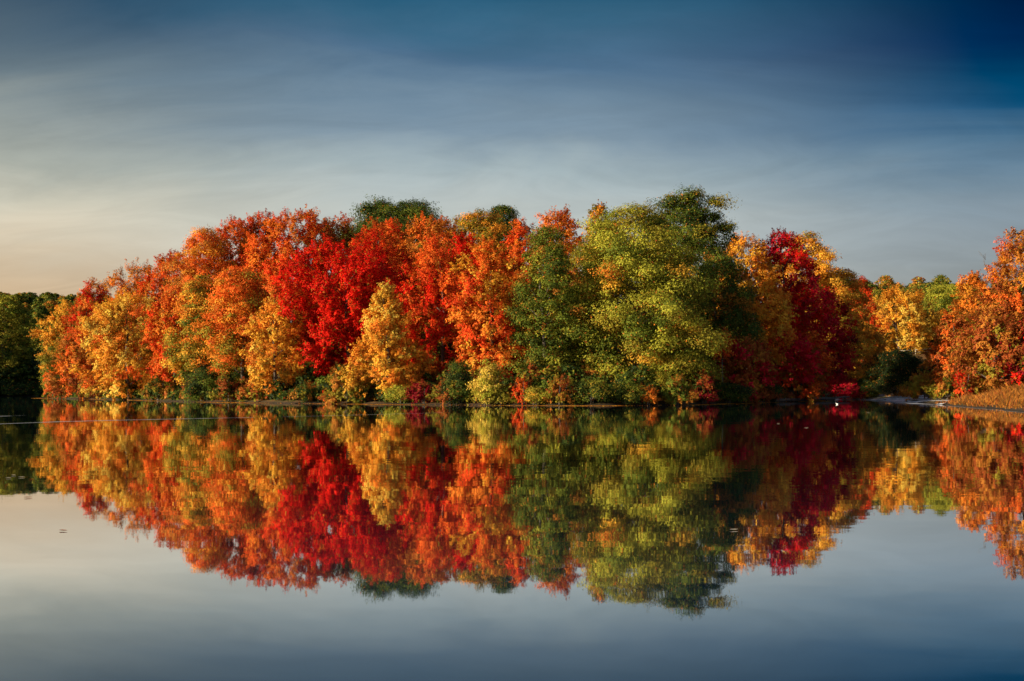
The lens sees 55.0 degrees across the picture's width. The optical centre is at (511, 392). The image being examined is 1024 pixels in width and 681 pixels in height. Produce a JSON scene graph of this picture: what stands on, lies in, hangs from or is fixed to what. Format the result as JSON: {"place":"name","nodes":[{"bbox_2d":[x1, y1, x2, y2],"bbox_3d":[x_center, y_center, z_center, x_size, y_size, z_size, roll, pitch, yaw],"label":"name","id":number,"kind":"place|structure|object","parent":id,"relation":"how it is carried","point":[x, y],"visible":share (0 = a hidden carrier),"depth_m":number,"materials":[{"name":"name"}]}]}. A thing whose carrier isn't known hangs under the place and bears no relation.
{"place":"outdoors","nodes":[
{"label":"outdoors","id":0,"kind":"place"},
{"bbox_2d":[0,396,1023,680],"bbox_3d":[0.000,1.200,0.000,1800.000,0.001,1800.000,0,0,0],"label":"water","id":1,"kind":"structure","parent":0,"point":[848,540],"depth_m":7.84,"materials":[{"name":"blue liquid"}]},
{"bbox_2d":[6,417,248,423],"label":"water ripples","id":2,"kind":"object","parent":1,"relation":"on","point":[108,420],"visible":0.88,"depth_m":41.44},
{"bbox_2d":[46,398,836,405],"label":"floating leaves","id":3,"kind":"object","parent":1,"relation":"on","point":[501,405],"visible":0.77,"depth_m":93.40,"materials":[{"name":"brown plant"}]},
{"bbox_2d":[0,354,1023,411],"bbox_3d":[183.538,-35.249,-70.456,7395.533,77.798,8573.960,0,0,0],"label":"ground","id":4,"kind":"structure","parent":0,"point":[372,401],"depth_m":98.11,"materials":[{"name":"brown soil"}]},
{"bbox_2d":[0,292,37,373],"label":"oak tree","id":5,"kind":"object","parent":4,"relation":"on","point":[18,345],"visible":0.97,"depth_m":300.99,"materials":[{"name":"green plant"}]},
{"bbox_2d":[34,345,71,392],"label":"tree","id":6,"kind":"object","parent":4,"relation":"on","point":[47,358],"visible":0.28,"depth_m":188.25,"materials":[{"name":"orange plant"}]},
{"bbox_2d":[28,298,83,371],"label":"maple tree","id":7,"kind":"object","parent":4,"relation":"on","point":[56,322],"visible":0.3,"depth_m":194.77,"materials":[{"name":"orange plant"}]},
{"bbox_2d":[40,321,121,398],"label":"maple tree","id":8,"kind":"object","parent":4,"relation":"on","point":[77,354],"visible":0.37,"depth_m":170.00,"materials":[{"name":"orange plant"}]},
{"bbox_2d":[60,277,121,366],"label":"maple tree","id":9,"kind":"object","parent":4,"relation":"on","point":[75,312],"visible":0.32,"depth_m":189.92,"materials":[{"name":"orange plant"}]},
{"bbox_2d":[78,382,104,398],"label":"shrub","id":10,"kind":"object","parent":4,"relation":"on","point":[90,394],"visible":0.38,"depth_m":164.64,"materials":[{"name":"orange plant"}]},
{"bbox_2d":[96,380,139,399],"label":"shrub","id":11,"kind":"object","parent":4,"relation":"on","point":[125,389],"visible":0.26,"depth_m":153.05,"materials":[{"name":"orange plant"}]},
{"bbox_2d":[63,287,176,399],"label":"maple tree","id":12,"kind":"object","parent":4,"relation":"on","point":[110,325],"visible":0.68,"depth_m":148.02,"materials":[{"name":"orange plant"}]},
{"bbox_2d":[82,257,164,374],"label":"maple tree","id":13,"kind":"object","parent":4,"relation":"on","point":[126,286],"visible":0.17,"depth_m":169.67,"materials":[{"name":"orange plant"}]},
{"bbox_2d":[135,376,179,400],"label":"shrub","id":14,"kind":"object","parent":4,"relation":"on","point":[153,389],"visible":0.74,"depth_m":134.91,"materials":[{"name":"green plant"}]},
{"bbox_2d":[123,248,199,366],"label":"maple tree","id":15,"kind":"object","parent":4,"relation":"on","point":[163,276],"visible":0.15,"depth_m":164.36,"materials":[{"name":"orange plant"}]},
{"bbox_2d":[138,291,197,384],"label":"maple tree","id":16,"kind":"object","parent":4,"relation":"on","point":[158,335],"visible":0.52,"depth_m":135.32,"materials":[{"name":"orange plant"}]},
{"bbox_2d":[155,273,242,385],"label":"oak tree","id":17,"kind":"object","parent":4,"relation":"on","point":[192,289],"visible":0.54,"depth_m":131.78,"materials":[{"name":"yellow plant"}]},
{"bbox_2d":[177,364,220,401],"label":"shrub","id":18,"kind":"object","parent":4,"relation":"on","point":[200,378],"visible":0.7,"depth_m":120.31,"materials":[{"name":"green plant"}]},
{"bbox_2d":[157,225,246,373],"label":"maple tree","id":19,"kind":"object","parent":4,"relation":"on","point":[193,247],"visible":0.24,"depth_m":147.38,"materials":[{"name":"orange plant"}]},
{"bbox_2d":[208,371,244,401],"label":"shrub","id":20,"kind":"object","parent":4,"relation":"on","point":[225,388],"visible":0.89,"depth_m":115.08,"materials":[{"name":"brown plant"}]},
{"bbox_2d":[183,263,287,377],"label":"maple tree","id":21,"kind":"object","parent":4,"relation":"on","point":[225,316],"visible":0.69,"depth_m":125.82,"materials":[{"name":"orange plant"}]},
{"bbox_2d":[183,214,290,347],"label":"maple tree","id":22,"kind":"object","parent":4,"relation":"on","point":[233,223],"visible":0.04,"depth_m":154.41,"materials":[{"name":"orange plant"}]},
{"bbox_2d":[233,208,291,322],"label":"maple tree","id":23,"kind":"object","parent":4,"relation":"on","point":[253,220],"visible":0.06,"depth_m":158.37,"materials":[{"name":"orange plant"}]},
{"bbox_2d":[237,288,312,399],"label":"maple tree","id":24,"kind":"object","parent":4,"relation":"on","point":[263,369],"visible":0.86,"depth_m":110.31,"materials":[{"name":"orange plant"}]},
{"bbox_2d":[237,203,345,361],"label":"maple tree","id":25,"kind":"object","parent":4,"relation":"on","point":[280,228],"visible":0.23,"depth_m":143.50,"materials":[{"name":"orange plant"}]},
{"bbox_2d":[287,381,318,402],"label":"shrub","id":26,"kind":"object","parent":4,"relation":"on","point":[302,393],"visible":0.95,"depth_m":103.29,"materials":[{"name":"green plant"}]},
{"bbox_2d":[295,210,366,344],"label":"maple tree","id":27,"kind":"object","parent":4,"relation":"on","point":[335,233],"visible":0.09,"depth_m":148.14,"materials":[{"name":"red plant"}]},
{"bbox_2d":[317,390,344,402],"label":"shrub","id":28,"kind":"object","parent":4,"relation":"on","point":[319,398],"visible":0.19,"depth_m":101.90,"materials":[{"name":"orange plant"}]},
{"bbox_2d":[269,232,418,378],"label":"maple tree","id":29,"kind":"object","parent":4,"relation":"on","point":[324,354],"visible":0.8,"depth_m":109.72,"materials":[{"name":"red plant"}]},
{"bbox_2d":[320,361,373,403],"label":"shrub","id":30,"kind":"object","parent":4,"relation":"on","point":[337,382],"visible":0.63,"depth_m":98.77,"materials":[{"name":"plant"}]},
{"bbox_2d":[346,378,377,402],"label":"shrub","id":31,"kind":"object","parent":4,"relation":"on","point":[369,395],"visible":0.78,"depth_m":98.43,"materials":[{"name":"green plant"}]},
{"bbox_2d":[337,216,417,350],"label":"maple tree","id":32,"kind":"object","parent":4,"relation":"on","point":[396,257],"visible":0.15,"depth_m":123.71,"materials":[{"name":"red plant"}]},
{"bbox_2d":[335,278,437,400],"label":"maple tree","id":33,"kind":"object","parent":4,"relation":"on","point":[394,350],"visible":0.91,"depth_m":98.97,"materials":[{"name":"yellow plant"}]},
{"bbox_2d":[328,194,452,332],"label":"oak tree","id":34,"kind":"object","parent":4,"relation":"on","point":[382,210],"visible":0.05,"depth_m":167.27,"materials":[{"name":"green plant"}]},
{"bbox_2d":[370,217,421,289],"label":"maple tree","id":35,"kind":"object","parent":4,"relation":"on","point":[390,222],"visible":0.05,"depth_m":149.12,"materials":[{"name":"red plant"}]},
{"bbox_2d":[381,384,416,402],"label":"shrub","id":36,"kind":"object","parent":4,"relation":"on","point":[393,391],"visible":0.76,"depth_m":95.31,"materials":[{"name":"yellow plant"}]},
{"bbox_2d":[401,378,435,404],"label":"shrub","id":37,"kind":"object","parent":4,"relation":"on","point":[425,389],"visible":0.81,"depth_m":93.97,"materials":[{"name":"red plant"}]},
{"bbox_2d":[41,310,825,404],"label":"undergrowth","id":38,"kind":"object","parent":4,"relation":"on","point":[538,378],"visible":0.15,"depth_m":100.53,"materials":[{"name":"green plant"}]},
{"bbox_2d":[382,210,493,333],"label":"maple tree","id":39,"kind":"object","parent":4,"relation":"on","point":[438,227],"visible":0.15,"depth_m":136.33,"materials":[{"name":"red plant"}]},
{"bbox_2d":[391,232,487,380],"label":"maple tree","id":40,"kind":"object","parent":4,"relation":"on","point":[432,284],"visible":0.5,"depth_m":105.86,"materials":[{"name":"red plant"}]},
{"bbox_2d":[425,378,469,404],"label":"shrub","id":41,"kind":"object","parent":4,"relation":"on","point":[442,397],"visible":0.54,"depth_m":91.43,"materials":[{"name":"orange plant"}]},
{"bbox_2d":[434,360,476,404],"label":"shrub","id":42,"kind":"object","parent":4,"relation":"on","point":[458,373],"visible":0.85,"depth_m":91.10,"materials":[{"name":"green plant"}]},
{"bbox_2d":[430,231,498,340],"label":"maple tree","id":43,"kind":"object","parent":4,"relation":"on","point":[461,245],"visible":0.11,"depth_m":120.44,"materials":[{"name":"orange plant"}]},
{"bbox_2d":[432,208,519,309],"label":"oak tree","id":44,"kind":"object","parent":4,"relation":"on","point":[469,221],"visible":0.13,"depth_m":155.97,"materials":[{"name":"yellow plant"}]},
{"bbox_2d":[437,233,531,380],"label":"maple tree","id":45,"kind":"object","parent":4,"relation":"on","point":[467,324],"visible":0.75,"depth_m":99.27,"materials":[{"name":"orange plant"}]},
{"bbox_2d":[465,358,509,404],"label":"shrub","id":46,"kind":"object","parent":4,"relation":"on","point":[486,380],"visible":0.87,"depth_m":88.84,"materials":[{"name":"plant"}]},
{"bbox_2d":[479,384,517,404],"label":"shrub","id":47,"kind":"object","parent":4,"relation":"on","point":[493,397],"visible":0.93,"depth_m":88.32,"materials":[{"name":"green plant"}]},
{"bbox_2d":[480,204,527,330],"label":"oak tree","id":48,"kind":"object","parent":4,"relation":"on","point":[509,211],"visible":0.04,"depth_m":170.22,"materials":[{"name":"green plant"}]},
{"bbox_2d":[0,274,1022,395],"bbox_3d":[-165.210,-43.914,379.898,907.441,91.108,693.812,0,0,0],"label":"hillside wood","id":49,"kind":"object","parent":4,"relation":"on","point":[27,380],"visible":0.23,"depth_m":403.52,"materials":[{"name":"green plant"}]},
{"bbox_2d":[491,214,542,348],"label":"maple tree","id":50,"kind":"object","parent":4,"relation":"on","point":[516,249],"visible":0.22,"depth_m":111.31,"materials":[{"name":"orange plant"}]},
{"bbox_2d":[512,376,531,404],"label":"shrub","id":51,"kind":"object","parent":4,"relation":"on","point":[521,389],"visible":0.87,"depth_m":88.14,"materials":[{"name":"red plant"}]},
{"bbox_2d":[513,385,557,404],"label":"shrub","id":52,"kind":"object","parent":4,"relation":"on","point":[536,396],"visible":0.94,"depth_m":87.26,"materials":[{"name":"yellow plant"}]},
{"bbox_2d":[496,224,597,376],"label":"oak tree","id":53,"kind":"object","parent":4,"relation":"on","point":[544,251],"visible":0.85,"depth_m":96.75,"materials":[{"name":"green plant"}]},
{"bbox_2d":[528,204,584,325],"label":"maple tree","id":54,"kind":"object","parent":4,"relation":"on","point":[561,217],"visible":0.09,"depth_m":126.92,"materials":[{"name":"orange plant"}]},
{"bbox_2d":[542,372,578,404],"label":"shrub","id":55,"kind":"object","parent":4,"relation":"on","point":[562,395],"visible":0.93,"depth_m":86.93,"materials":[{"name":"orange plant"}]},
{"bbox_2d":[567,377,614,404],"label":"shrub","id":56,"kind":"object","parent":4,"relation":"on","point":[594,389],"visible":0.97,"depth_m":86.83,"materials":[{"name":"green plant"}]},
{"bbox_2d":[580,199,607,319],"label":"maple tree","id":57,"kind":"object","parent":4,"relation":"on","point":[598,209],"visible":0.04,"depth_m":125.31,"materials":[{"name":"yellow plant"}]},
{"bbox_2d":[567,231,660,351],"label":"oak tree","id":58,"kind":"object","parent":4,"relation":"on","point":[577,260],"visible":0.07,"depth_m":119.95,"materials":[{"name":"green plant"}]},
{"bbox_2d":[605,379,658,403],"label":"shrub","id":59,"kind":"object","parent":4,"relation":"on","point":[629,393],"visible":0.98,"depth_m":87.96,"materials":[{"name":"green plant"}]},
{"bbox_2d":[529,197,743,384],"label":"oak tree","id":60,"kind":"object","parent":4,"relation":"on","point":[662,282],"visible":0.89,"depth_m":97.37,"materials":[{"name":"green plant"}]},
{"bbox_2d":[632,384,659,404],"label":"shrub","id":61,"kind":"object","parent":4,"relation":"on","point":[652,398],"visible":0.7,"depth_m":88.45,"materials":[{"name":"orange plant"}]},
{"bbox_2d":[654,371,700,404],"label":"shrub","id":62,"kind":"object","parent":4,"relation":"on","point":[678,388],"visible":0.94,"depth_m":89.67,"materials":[{"name":"green plant"}]},
{"bbox_2d":[645,182,758,357],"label":"oak tree","id":63,"kind":"object","parent":4,"relation":"on","point":[686,204],"visible":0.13,"depth_m":122.52,"materials":[{"name":"green plant"}]},
{"bbox_2d":[689,369,719,403],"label":"shrub","id":64,"kind":"object","parent":4,"relation":"on","point":[707,384],"visible":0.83,"depth_m":95.86,"materials":[{"name":"red plant"}]},
{"bbox_2d":[708,324,736,400],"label":"maple tree","id":65,"kind":"object","parent":4,"relation":"on","point":[725,354],"visible":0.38,"depth_m":103.46,"materials":[{"name":"red plant"}]},
{"bbox_2d":[678,251,771,383],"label":"oak tree","id":66,"kind":"object","parent":4,"relation":"on","point":[731,294],"visible":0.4,"depth_m":109.77,"materials":[{"name":"green plant"}]},
{"bbox_2d":[713,378,756,402],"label":"shrub","id":67,"kind":"object","parent":4,"relation":"on","point":[734,392],"visible":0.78,"depth_m":101.16,"materials":[{"name":"green plant"}]},
{"bbox_2d":[709,333,779,402],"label":"maple tree","id":68,"kind":"object","parent":4,"relation":"on","point":[749,375],"visible":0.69,"depth_m":106.24,"materials":[{"name":"red plant"}]},
{"bbox_2d":[710,230,799,369],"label":"maple tree","id":69,"kind":"object","parent":4,"relation":"on","point":[768,283],"visible":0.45,"depth_m":117.01,"materials":[{"name":"orange plant"}]},
{"bbox_2d":[759,382,795,401],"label":"shrub","id":70,"kind":"object","parent":4,"relation":"on","point":[777,392],"visible":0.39,"depth_m":115.46,"materials":[{"name":"green plant"}]},
{"bbox_2d":[741,226,834,394],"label":"maple tree","id":71,"kind":"object","parent":4,"relation":"on","point":[801,300],"visible":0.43,"depth_m":124.51,"materials":[{"name":"red plant"}]},
{"bbox_2d":[756,323,838,401],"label":"maple tree","id":72,"kind":"object","parent":4,"relation":"on","point":[809,392],"visible":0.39,"depth_m":124.91,"materials":[{"name":"red plant"}]},
{"bbox_2d":[773,391,849,401],"bbox_3d":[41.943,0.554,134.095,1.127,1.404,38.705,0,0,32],"label":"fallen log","id":73,"kind":"object","parent":4,"relation":"on","point":[793,399],"visible":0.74,"depth_m":128.36,"materials":[{"name":"brown wood"}]},
{"bbox_2d":[767,230,865,369],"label":"maple tree","id":74,"kind":"object","parent":4,"relation":"on","point":[823,255],"visible":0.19,"depth_m":157.44,"materials":[{"name":"orange plant"}]},
{"bbox_2d":[795,284,862,399],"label":"maple tree","id":75,"kind":"object","parent":4,"relation":"on","point":[834,345],"visible":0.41,"depth_m":140.13,"materials":[{"name":"red plant"}]},
{"bbox_2d":[810,267,876,392],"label":"maple tree","id":76,"kind":"object","parent":4,"relation":"on","point":[855,285],"visible":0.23,"depth_m":163.89,"materials":[{"name":"orange plant"}]},
{"bbox_2d":[825,377,866,399],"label":"shrub","id":77,"kind":"object","parent":4,"relation":"on","point":[849,388],"visible":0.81,"depth_m":158.03,"materials":[{"name":"red plant"}]},
{"bbox_2d":[840,275,890,370],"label":"maple tree","id":78,"kind":"object","parent":4,"relation":"on","point":[867,290],"visible":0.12,"depth_m":180.30,"materials":[{"name":"orange plant"}]},
{"bbox_2d":[854,373,881,398],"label":"shrub","id":79,"kind":"object","parent":4,"relation":"on","point":[869,393],"visible":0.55,"depth_m":160.31,"materials":[{"name":"green plant"}]},
{"bbox_2d":[855,321,889,379],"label":"maple tree","id":80,"kind":"object","parent":4,"relation":"on","point":[880,340],"visible":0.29,"depth_m":173.29,"materials":[{"name":"orange plant"}]},
{"bbox_2d":[868,283,887,303],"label":"oak tree","id":81,"kind":"object","parent":4,"relation":"on","point":[877,290],"visible":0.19,"depth_m":385.01,"materials":[{"name":"green plant"}]},
{"bbox_2d":[856,344,924,395],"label":"shrub","id":82,"kind":"object","parent":4,"relation":"on","point":[890,379],"visible":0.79,"depth_m":156.06,"materials":[{"name":"green plant"}]},
{"bbox_2d":[857,282,945,353],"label":"maple tree","id":83,"kind":"object","parent":4,"relation":"on","point":[900,335],"visible":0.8,"depth_m":201.60,"materials":[{"name":"yellow plant"}]},
{"bbox_2d":[904,286,924,300],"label":"oak tree","id":84,"kind":"object","parent":4,"relation":"on","point":[907,289],"visible":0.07,"depth_m":382.92,"materials":[{"name":"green plant"}]},
{"bbox_2d":[900,356,939,385],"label":"shrub","id":85,"kind":"object","parent":4,"relation":"on","point":[923,369],"visible":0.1,"depth_m":149.75,"materials":[{"name":"green plant"}]},
{"bbox_2d":[896,369,950,400],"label":"shrub","id":86,"kind":"object","parent":4,"relation":"on","point":[914,389],"visible":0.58,"depth_m":121.12,"materials":[{"name":"green plant"}]},
{"bbox_2d":[825,381,1023,409],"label":"marsh grass","id":87,"kind":"structure","parent":4,"relation":"on","point":[1005,396],"depth_m":82.33,"materials":[{"name":"plant"}]},
{"bbox_2d":[915,282,949,295],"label":"oak tree","id":88,"kind":"object","parent":4,"relation":"on","point":[926,285],"visible":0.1,"depth_m":387.76,"materials":[{"name":"green plant"}]},
{"bbox_2d":[916,282,969,353],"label":"oak tree","id":89,"kind":"object","parent":4,"relation":"on","point":[941,296],"visible":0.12,"depth_m":232.19,"materials":[{"name":"green plant"}]},
{"bbox_2d":[917,308,991,397],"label":"maple tree","id":90,"kind":"object","parent":4,"relation":"on","point":[947,337],"visible":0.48,"depth_m":111.31,"materials":[{"name":"orange plant"}]},
{"bbox_2d":[952,370,976,397],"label":"shrub","id":91,"kind":"object","parent":4,"relation":"on","point":[958,385],"visible":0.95,"depth_m":102.60,"materials":[{"name":"orange plant"}]},
{"bbox_2d":[948,269,991,375],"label":"maple tree","id":92,"kind":"object","parent":4,"relation":"on","point":[966,288],"visible":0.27,"depth_m":121.42,"materials":[{"name":"orange plant"}]},
{"bbox_2d":[948,308,1023,394],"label":"maple tree","id":93,"kind":"object","parent":4,"relation":"on","point":[982,338],"visible":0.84,"depth_m":102.74,"materials":[{"name":"orange plant"}]},
{"bbox_2d":[968,226,1023,389],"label":"maple tree","id":94,"kind":"object","parent":4,"relation":"on","point":[1005,297],"visible":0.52,"depth_m":112.49,"materials":[{"name":"orange plant"}]},
{"bbox_2d":[994,312,1023,385],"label":"maple tree","id":95,"kind":"object","parent":4,"relation":"on","point":[1017,376],"visible":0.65,"depth_m":101.66,"materials":[{"name":"orange plant"}]},
{"bbox_2d":[0,0,1023,303],"label":"sky","id":96,"kind":"structure","parent":0,"point":[891,132],"materials":[{"name":"blue"}]},
{"bbox_2d":[835,394,947,403],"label":"mud flat","id":97,"kind":"structure","parent":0,"point":[893,400],"depth_m":129.88,"materials":[{"name":"soil"}]},
{"bbox_2d":[922,376,957,400],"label":"shrub","id":98,"kind":"object","parent":97,"relation":"on","point":[943,390],"visible":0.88,"depth_m":104.58,"materials":[{"name":"yellow plant"}]}
]}

